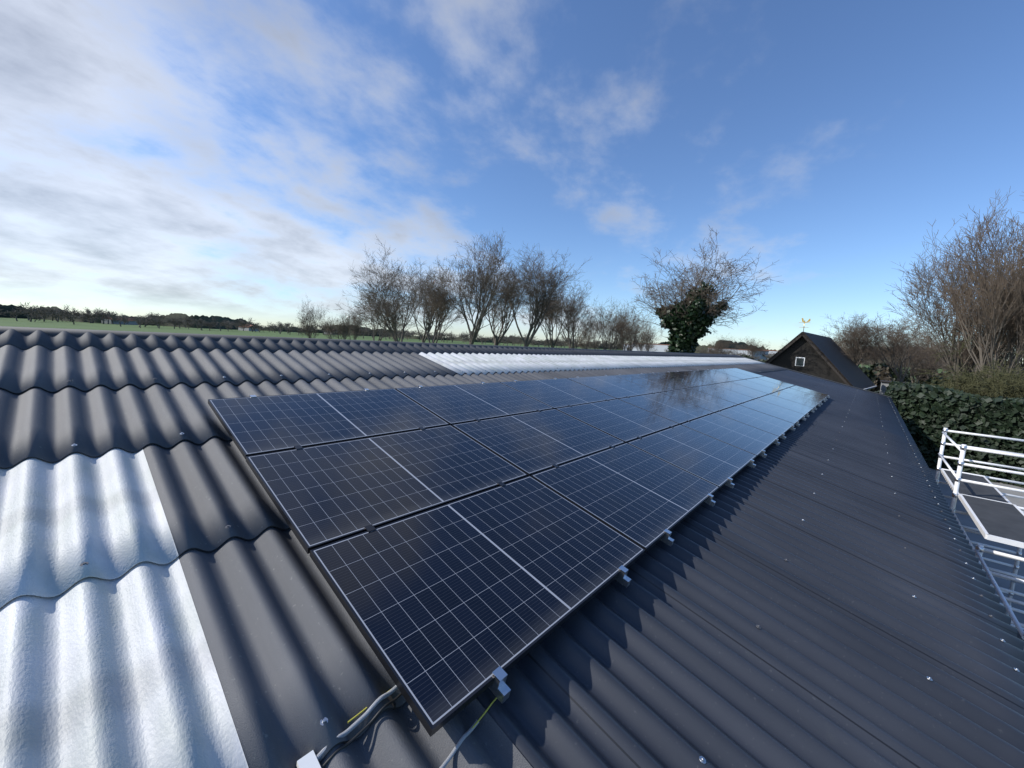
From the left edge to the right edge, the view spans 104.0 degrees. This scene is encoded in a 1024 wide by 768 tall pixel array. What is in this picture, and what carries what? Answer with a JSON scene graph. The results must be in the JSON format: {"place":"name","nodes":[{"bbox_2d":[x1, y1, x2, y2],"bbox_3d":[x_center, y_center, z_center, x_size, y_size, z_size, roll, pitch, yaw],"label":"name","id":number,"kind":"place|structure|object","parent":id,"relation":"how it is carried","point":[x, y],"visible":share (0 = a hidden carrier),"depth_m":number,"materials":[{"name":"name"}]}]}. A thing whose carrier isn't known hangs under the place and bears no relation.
{"place":"outdoors","nodes":[
{"label":"outdoors","id":0,"kind":"place"},
{"bbox_2d":[0,345,787,767],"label":"corrugated roof","id":1,"kind":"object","parent":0,"point":[174,623],"visible":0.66,"depth_m":1.81,"materials":[{"name":"grey metal"}]},
{"bbox_2d":[297,695,395,767],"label":"cable tape","id":2,"kind":"object","parent":1,"relation":"on","point":[309,760],"visible":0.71,"depth_m":1.30,"materials":[{"name":"white plastic"}]},
{"bbox_2d":[316,685,397,759],"bbox_3d":[-0.800,1.214,1.098,0.068,0.135,1.663,7,8,35],"label":"cable conduit","id":3,"kind":"object","parent":1,"relation":"attached to","point":[357,722],"visible":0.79,"depth_m":1.45,"materials":[{"name":"grey plastic"}]},
{"bbox_2d":[321,693,401,767],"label":"black cable","id":4,"kind":"object","parent":1,"relation":"attached to","point":[358,733],"visible":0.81,"depth_m":1.40,"materials":[{"name":"black plastic"}]},
{"bbox_2d":[348,689,390,722],"bbox_3d":[-0.464,1.160,1.579,0.049,0.090,0.388,7,7,32],"label":"earth cable","id":5,"kind":"object","parent":1,"relation":"on","point":[354,717],"visible":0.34,"depth_m":1.46,"materials":[{"name":"yellow plastic"}]},
{"bbox_2d":[0,326,743,357],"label":"roof ridge","id":6,"kind":"structure","parent":1,"relation":"on","point":[24,338],"depth_m":5.32,"materials":[{"name":"grey metal"}]},
{"bbox_2d":[472,698,496,728],"bbox_3d":[-0.098,1.260,1.573,0.032,0.069,0.301,7,7,29],"label":"earth cable","id":7,"kind":"object","parent":1,"relation":"on","point":[483,714],"visible":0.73,"depth_m":1.56,"materials":[{"name":"yellow"}]},
{"bbox_2d":[440,720,478,767],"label":"cable conduit","id":8,"kind":"object","parent":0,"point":[455,749],"visible":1,"depth_m":1.43,"materials":[{"name":"grey plastic"}]},
{"bbox_2d":[0,317,994,377],"bbox_3d":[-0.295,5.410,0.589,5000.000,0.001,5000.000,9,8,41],"label":"field ground","id":9,"kind":"structure","parent":0,"point":[13,322],"depth_m":302.82,"materials":[{"name":"green plant"}]},
{"bbox_2d":[4,308,28,320],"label":"tree","id":10,"kind":"object","parent":9,"relation":"on","point":[17,314],"visible":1,"depth_m":284.88,"materials":[{"name":"brown plant"}]},
{"bbox_2d":[16,305,49,321],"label":"tree","id":11,"kind":"object","parent":9,"relation":"on","point":[34,309],"visible":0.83,"depth_m":293.06,"materials":[{"name":"brown plant"}]},
{"bbox_2d":[18,302,48,319],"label":"tree","id":12,"kind":"object","parent":9,"relation":"on","point":[21,305],"visible":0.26,"depth_m":351.25,"materials":[{"name":"brown plant"}]},
{"bbox_2d":[29,314,42,321],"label":"tree","id":13,"kind":"object","parent":9,"relation":"on","point":[37,317],"visible":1,"depth_m":285.38,"materials":[{"name":"brown plant"}]},
{"bbox_2d":[30,307,59,321],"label":"tree","id":14,"kind":"object","parent":9,"relation":"on","point":[45,313],"visible":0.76,"depth_m":325.22,"materials":[{"name":"brown plant"}]},
{"bbox_2d":[40,304,72,321],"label":"tree","id":15,"kind":"object","parent":9,"relation":"on","point":[55,311],"visible":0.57,"depth_m":361.93,"materials":[{"name":"brown plant"}]},
{"bbox_2d":[52,309,79,321],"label":"tree","id":16,"kind":"object","parent":9,"relation":"on","point":[76,312],"visible":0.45,"depth_m":387.30,"materials":[{"name":"brown plant"}]},
{"bbox_2d":[54,308,81,321],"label":"tree","id":17,"kind":"object","parent":9,"relation":"on","point":[70,312],"visible":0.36,"depth_m":424.99,"materials":[{"name":"brown plant"}]},
{"bbox_2d":[56,310,84,323],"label":"tree","id":18,"kind":"object","parent":9,"relation":"on","point":[67,316],"visible":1,"depth_m":275.79,"materials":[{"name":"brown plant"}]},
{"bbox_2d":[80,309,103,322],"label":"tree","id":19,"kind":"object","parent":9,"relation":"on","point":[85,315],"visible":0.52,"depth_m":380.52,"materials":[{"name":"brown plant"}]},
{"bbox_2d":[83,307,106,322],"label":"tree","id":20,"kind":"object","parent":9,"relation":"on","point":[90,313],"visible":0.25,"depth_m":397.34,"materials":[{"name":"brown plant"}]},
{"bbox_2d":[86,308,113,323],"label":"tree","id":21,"kind":"object","parent":9,"relation":"on","point":[99,314],"visible":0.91,"depth_m":371.80,"materials":[{"name":"brown plant"}]},
{"bbox_2d":[95,311,118,323],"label":"tree","id":22,"kind":"object","parent":9,"relation":"on","point":[107,318],"visible":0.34,"depth_m":386.36,"materials":[{"name":"brown plant"}]},
{"bbox_2d":[106,311,131,326],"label":"tree","id":23,"kind":"object","parent":9,"relation":"on","point":[122,317],"visible":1,"depth_m":297.50,"materials":[{"name":"brown plant"}]},
{"bbox_2d":[128,314,157,326],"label":"tree","id":24,"kind":"object","parent":9,"relation":"on","point":[152,317],"visible":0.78,"depth_m":309.37,"materials":[{"name":"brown plant"}]},
{"bbox_2d":[137,319,151,327],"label":"tree","id":25,"kind":"object","parent":9,"relation":"on","point":[141,322],"visible":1,"depth_m":281.17,"materials":[{"name":"brown plant"}]},
{"bbox_2d":[147,312,167,325],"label":"tree","id":26,"kind":"object","parent":9,"relation":"on","point":[158,314],"visible":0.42,"depth_m":425.85,"materials":[{"name":"brown plant"}]},
{"bbox_2d":[150,318,170,328],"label":"tree","id":27,"kind":"object","parent":9,"relation":"on","point":[159,322],"visible":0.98,"depth_m":298.43,"materials":[{"name":"brown plant"}]},
{"bbox_2d":[163,315,176,328],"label":"tree","id":28,"kind":"object","parent":9,"relation":"on","point":[174,321],"visible":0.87,"depth_m":327.42,"materials":[{"name":"brown plant"}]},
{"bbox_2d":[172,318,182,327],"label":"tree","id":29,"kind":"object","parent":9,"relation":"on","point":[180,323],"visible":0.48,"depth_m":361.90,"materials":[{"name":"brown plant"}]},
{"bbox_2d":[188,318,205,329],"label":"tree","id":30,"kind":"object","parent":9,"relation":"on","point":[200,321],"visible":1,"depth_m":318.57,"materials":[{"name":"brown plant"}]},
{"bbox_2d":[195,320,212,327],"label":"tree","id":31,"kind":"object","parent":9,"relation":"on","point":[206,323],"visible":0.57,"depth_m":334.80,"materials":[{"name":"brown plant"}]},
{"bbox_2d":[209,317,231,330],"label":"tree","id":32,"kind":"object","parent":9,"relation":"on","point":[214,321],"visible":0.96,"depth_m":351.98,"materials":[{"name":"brown plant"}]},
{"bbox_2d":[234,318,254,325],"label":"tree","id":33,"kind":"object","parent":9,"relation":"on","point":[243,321],"visible":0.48,"depth_m":497.83,"materials":[{"name":"brown plant"}]},
{"bbox_2d":[237,317,260,331],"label":"tree","id":34,"kind":"object","parent":9,"relation":"on","point":[243,324],"visible":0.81,"depth_m":397.01,"materials":[{"name":"brown plant"}]},
{"bbox_2d":[247,322,257,331],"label":"tree","id":35,"kind":"object","parent":9,"relation":"on","point":[254,324],"visible":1,"depth_m":387.82,"materials":[{"name":"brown plant"}]},
{"bbox_2d":[273,323,292,333],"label":"tree","id":36,"kind":"object","parent":9,"relation":"on","point":[280,325],"visible":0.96,"depth_m":356.68,"materials":[{"name":"brown plant"}]},
{"bbox_2d":[291,292,329,337],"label":"tree","id":37,"kind":"object","parent":9,"relation":"on","point":[308,329],"visible":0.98,"depth_m":62.00,"materials":[{"name":"brown plant"}]},
{"bbox_2d":[320,320,341,338],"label":"bush","id":38,"kind":"object","parent":9,"relation":"on","point":[322,324],"visible":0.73,"depth_m":85.36,"materials":[{"name":"brown plant"}]},
{"bbox_2d":[324,312,358,339],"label":"tree","id":39,"kind":"object","parent":9,"relation":"on","point":[345,329],"visible":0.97,"depth_m":68.21,"materials":[{"name":"brown plant"}]},
{"bbox_2d":[342,311,367,339],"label":"tree","id":40,"kind":"object","parent":9,"relation":"on","point":[357,331],"visible":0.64,"depth_m":73.63,"materials":[{"name":"brown plant"}]},
{"bbox_2d":[358,328,370,337],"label":"tree","id":41,"kind":"object","parent":9,"relation":"on","point":[362,331],"visible":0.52,"depth_m":358.68,"materials":[{"name":"brown plant"}]},
{"bbox_2d":[347,280,407,340],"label":"tree","id":42,"kind":"object","parent":9,"relation":"on","point":[376,330],"visible":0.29,"depth_m":52.98,"materials":[{"name":"brown plant"}]},
{"bbox_2d":[335,236,449,341],"bbox_3d":[-12.188,-7.472,41.655,11.132,15.644,11.878,9,8,41],"label":"tree","id":43,"kind":"object","parent":9,"relation":"on","point":[391,313],"visible":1,"depth_m":39.47,"materials":[{"name":"brown plant"}]},
{"bbox_2d":[411,329,423,339],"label":"tree","id":44,"kind":"object","parent":9,"relation":"on","point":[422,332],"visible":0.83,"depth_m":478.32,"materials":[{"name":"brown plant"}]},
{"bbox_2d":[402,273,459,342],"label":"tree","id":45,"kind":"object","parent":9,"relation":"on","point":[427,323],"visible":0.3,"depth_m":62.55,"materials":[{"name":"brown plant"}]},
{"bbox_2d":[388,264,475,342],"bbox_3d":[-9.810,-8.027,51.324,11.911,14.934,10.810,5,7,19],"label":"tree","id":46,"kind":"object","parent":9,"relation":"on","point":[437,301],"visible":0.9,"depth_m":50.27,"materials":[{"name":"brown plant"}]},
{"bbox_2d":[101,317,777,359],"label":"buildings","id":47,"kind":"structure","parent":9,"relation":"on","point":[661,347],"depth_m":394.82,"materials":[{"name":"grey"}]},
{"bbox_2d":[439,331,451,341],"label":"tree","id":48,"kind":"object","parent":9,"relation":"on","point":[443,335],"visible":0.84,"depth_m":399.75,"materials":[{"name":"brown plant"}]},
{"bbox_2d":[414,228,531,344],"bbox_3d":[-5.143,-9.240,49.378,16.386,18.379,9.494,7,8,34],"label":"tree","id":49,"kind":"object","parent":9,"relation":"on","point":[483,280],"visible":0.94,"depth_m":47.46,"materials":[{"name":"brown plant"}]},
{"bbox_2d":[457,261,547,344],"bbox_3d":[-2.423,-9.765,59.004,15.009,17.622,8.696,-2,8,-41],"label":"tree","id":50,"kind":"object","parent":9,"relation":"on","point":[499,310],"visible":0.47,"depth_m":59.55,"materials":[{"name":"brown plant"}]},
{"bbox_2d":[0,304,1018,371],"bbox_3d":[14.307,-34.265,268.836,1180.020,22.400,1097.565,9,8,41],"label":"distant treeline","id":51,"kind":"object","parent":9,"relation":"on","point":[173,315],"visible":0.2,"depth_m":486.14,"materials":[{"name":"green plant"}]},
{"bbox_2d":[489,243,590,346],"bbox_3d":[2.784,-8.577,51.335,11.081,17.472,14.109,1,6,-17],"label":"tree","id":52,"kind":"object","parent":9,"relation":"on","point":[542,279],"visible":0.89,"depth_m":49.25,"materials":[{"name":"brown plant"}]},
{"bbox_2d":[525,274,590,347],"bbox_3d":[6.100,-8.508,58.488,10.592,16.084,9.613,5,6,15],"label":"tree","id":53,"kind":"object","parent":9,"relation":"on","point":[549,330],"visible":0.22,"depth_m":58.76,"materials":[{"name":"brown plant"}]},
{"bbox_2d":[554,338,562,347],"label":"tree","id":54,"kind":"object","parent":9,"relation":"on","point":[558,341],"visible":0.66,"depth_m":437.10,"materials":[{"name":"brown plant"}]},
{"bbox_2d":[574,308,617,348],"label":"tree","id":55,"kind":"object","parent":9,"relation":"on","point":[588,339],"visible":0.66,"depth_m":68.51,"materials":[{"name":"brown plant"}]},
{"bbox_2d":[626,226,783,352],"bbox_3d":[20.464,-6.743,45.313,15.928,18.686,21.408,8,8,41],"label":"ivy tree","id":56,"kind":"object","parent":9,"relation":"on","point":[689,319],"visible":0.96,"depth_m":42.43,"materials":[{"name":"green plant"}]},
{"bbox_2d":[883,381,914,395],"bbox_3d":[34.036,2.010,34.154,3.274,3.549,28.256,9,8,41],"label":"hedge","id":57,"kind":"object","parent":9,"relation":"on","point":[891,383],"visible":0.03,"depth_m":43.08,"materials":[{"name":"green plant"}]},
{"bbox_2d":[887,383,1023,487],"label":"hedge","id":58,"kind":"object","parent":9,"relation":"on","point":[928,413],"visible":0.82,"depth_m":19.96,"materials":[{"name":"green plant"}]},
{"bbox_2d":[908,186,1023,381],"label":"tall tree","id":59,"kind":"object","parent":9,"relation":"on","point":[997,318],"visible":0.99,"depth_m":26.53,"materials":[{"name":"brown plant"}]},
{"bbox_2d":[908,350,1023,394],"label":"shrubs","id":60,"kind":"object","parent":9,"relation":"on","point":[1017,355],"visible":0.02,"depth_m":24.92,"materials":[{"name":"brown plant"}]},
{"bbox_2d":[918,330,1023,398],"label":"hedge","id":61,"kind":"object","parent":9,"relation":"on","point":[995,388],"visible":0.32,"depth_m":22.62,"materials":[{"name":"green plant"}]},
{"bbox_2d":[0,0,1023,362],"label":"sky","id":62,"kind":"structure","parent":0,"point":[233,159],"materials":[{"name":"blue"}]},
{"bbox_2d":[476,370,1023,767],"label":"barn roof steel sheets","id":63,"kind":"object","parent":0,"point":[673,656],"visible":0.55,"depth_m":2.38,"materials":[{"name":"grey metal"}]},
{"bbox_2d":[249,368,829,702],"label":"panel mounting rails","id":64,"kind":"object","parent":63,"relation":"on","point":[499,688],"visible":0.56,"depth_m":2.42,"materials":[{"name":"silver metal"}]},
{"bbox_2d":[208,368,827,736],"bbox_3d":[4.457,0.278,8.884,3.089,0.748,17.582,9,8,41],"label":"solar panel array","id":65,"kind":"object","parent":64,"relation":"on","point":[457,577],"visible":0.98,"depth_m":2.92,"materials":[{"name":"grey"}]},
{"bbox_2d":[67,364,1019,763],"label":"roof screws","id":66,"kind":"object","parent":63,"relation":"attached to","point":[701,758],"visible":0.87,"depth_m":2.52,"materials":[{"name":"silver metal"}]},
{"bbox_2d":[930,468,1023,623],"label":"yard pavement","id":67,"kind":"structure","parent":0,"point":[964,520],"depth_m":12.27,"materials":[{"name":"concrete"}]},
{"bbox_2d":[935,428,1023,640],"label":"scaffold tower","id":68,"kind":"structure","parent":67,"relation":"on","point":[994,513],"depth_m":7.03,"materials":[{"name":"white metal"}]},
{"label":"barn walls","id":69,"kind":"object","parent":67,"relation":"on","visible":0},
{"bbox_2d":[738,355,890,397],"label":"barn verge trim","id":70,"kind":"structure","parent":69,"relation":"on","point":[823,378],"depth_m":22.89,"materials":[{"name":"grey metal"}]},
{"label":"garden ground","id":71,"kind":"structure","parent":0,"visible":0},
{"bbox_2d":[540,281,606,348],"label":"tree","id":72,"kind":"object","parent":71,"relation":"on","point":[573,316],"visible":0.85,"depth_m":54.24,"materials":[{"name":"brown plant"}]},
{"bbox_2d":[582,296,657,349],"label":"tree","id":73,"kind":"object","parent":71,"relation":"on","point":[619,323],"visible":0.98,"depth_m":54.15,"materials":[{"name":"brown plant"}]},
{"bbox_2d":[608,309,652,350],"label":"tree","id":74,"kind":"object","parent":71,"relation":"on","point":[631,340],"visible":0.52,"depth_m":59.88,"materials":[{"name":"brown plant"}]},
{"bbox_2d":[626,321,661,351],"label":"tree","id":75,"kind":"object","parent":71,"relation":"on","point":[650,341],"visible":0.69,"depth_m":66.40,"materials":[{"name":"brown plant"}]},
{"bbox_2d":[704,334,736,353],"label":"bare tree","id":76,"kind":"object","parent":71,"relation":"on","point":[719,349],"visible":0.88,"depth_m":97.15,"materials":[{"name":"brown plant"}]},
{"bbox_2d":[730,337,770,357],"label":"bare tree","id":77,"kind":"object","parent":71,"relation":"on","point":[750,348],"visible":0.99,"depth_m":102.65,"materials":[{"name":"brown plant"}]},
{"bbox_2d":[765,318,876,389],"bbox_3d":[33.843,-2.230,44.865,13.496,9.300,9.784,-3,8,-42],"label":"farmhouse","id":78,"kind":"object","parent":71,"relation":"on","point":[820,356],"visible":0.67,"depth_m":40.67,"materials":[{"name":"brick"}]},
{"bbox_2d":[822,331,884,362],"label":"bare tree","id":79,"kind":"object","parent":71,"relation":"on","point":[857,349],"visible":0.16,"depth_m":64.06,"materials":[{"name":"brown plant"}]},
{"bbox_2d":[822,312,903,366],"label":"bare tree","id":80,"kind":"object","parent":71,"relation":"on","point":[850,335],"visible":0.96,"depth_m":46.73,"materials":[{"name":"brown plant"}]},
{"bbox_2d":[740,354,1019,392],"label":"garden shrubs","id":81,"kind":"object","parent":71,"relation":"on","point":[875,375],"visible":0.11,"depth_m":60.28,"materials":[{"name":"green plant"}]},
{"bbox_2d":[863,343,909,368],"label":"bare tree","id":82,"kind":"object","parent":71,"relation":"on","point":[871,363],"visible":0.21,"depth_m":69.79,"materials":[{"name":"brown plant"}]},
{"bbox_2d":[872,342,912,367],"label":"bare tree","id":83,"kind":"object","parent":71,"relation":"on","point":[889,357],"visible":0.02,"depth_m":79.82,"materials":[{"name":"brown plant"}]},
{"bbox_2d":[879,380,910,393],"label":"garden sheds","id":84,"kind":"object","parent":71,"relation":"on","point":[884,384],"visible":0.1,"depth_m":53.59,"materials":[{"name":"tile"}]},
{"bbox_2d":[840,307,951,381],"bbox_3d":[44.712,-3.056,47.188,9.326,11.826,10.157,5,6,14],"label":"bare tree","id":85,"kind":"object","parent":71,"relation":"on","point":[899,333],"visible":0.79,"depth_m":46.90,"materials":[{"name":"brown plant"}]},
{"bbox_2d":[873,337,947,382],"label":"bare tree","id":86,"kind":"object","parent":71,"relation":"on","point":[911,366],"visible":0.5,"depth_m":51.30,"materials":[{"name":"brown plant"}]},
{"bbox_2d":[878,325,960,377],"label":"bare tree","id":87,"kind":"object","parent":71,"relation":"on","point":[926,351],"visible":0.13,"depth_m":54.66,"materials":[{"name":"brown plant"}]},
{"bbox_2d":[885,232,1023,382],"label":"tall tree","id":88,"kind":"object","parent":71,"relation":"on","point":[955,356],"visible":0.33,"depth_m":30.63,"materials":[{"name":"brown plant"}]},
{"bbox_2d":[937,339,1022,376],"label":"bare tree","id":89,"kind":"object","parent":71,"relation":"on","point":[960,361],"visible":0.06,"depth_m":48.82,"materials":[{"name":"brown plant"}]},
{"bbox_2d":[971,264,1023,381],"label":"tall tree","id":90,"kind":"object","parent":71,"relation":"on","point":[1022,365],"visible":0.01,"depth_m":32.22,"materials":[{"name":"brown plant"}]},
{"bbox_2d":[1000,225,1023,341],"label":"tall tree","id":91,"kind":"object","parent":71,"relation":"on","point":[1015,250],"visible":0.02,"depth_m":28.02,"materials":[{"name":"brown plant"}]}
]}

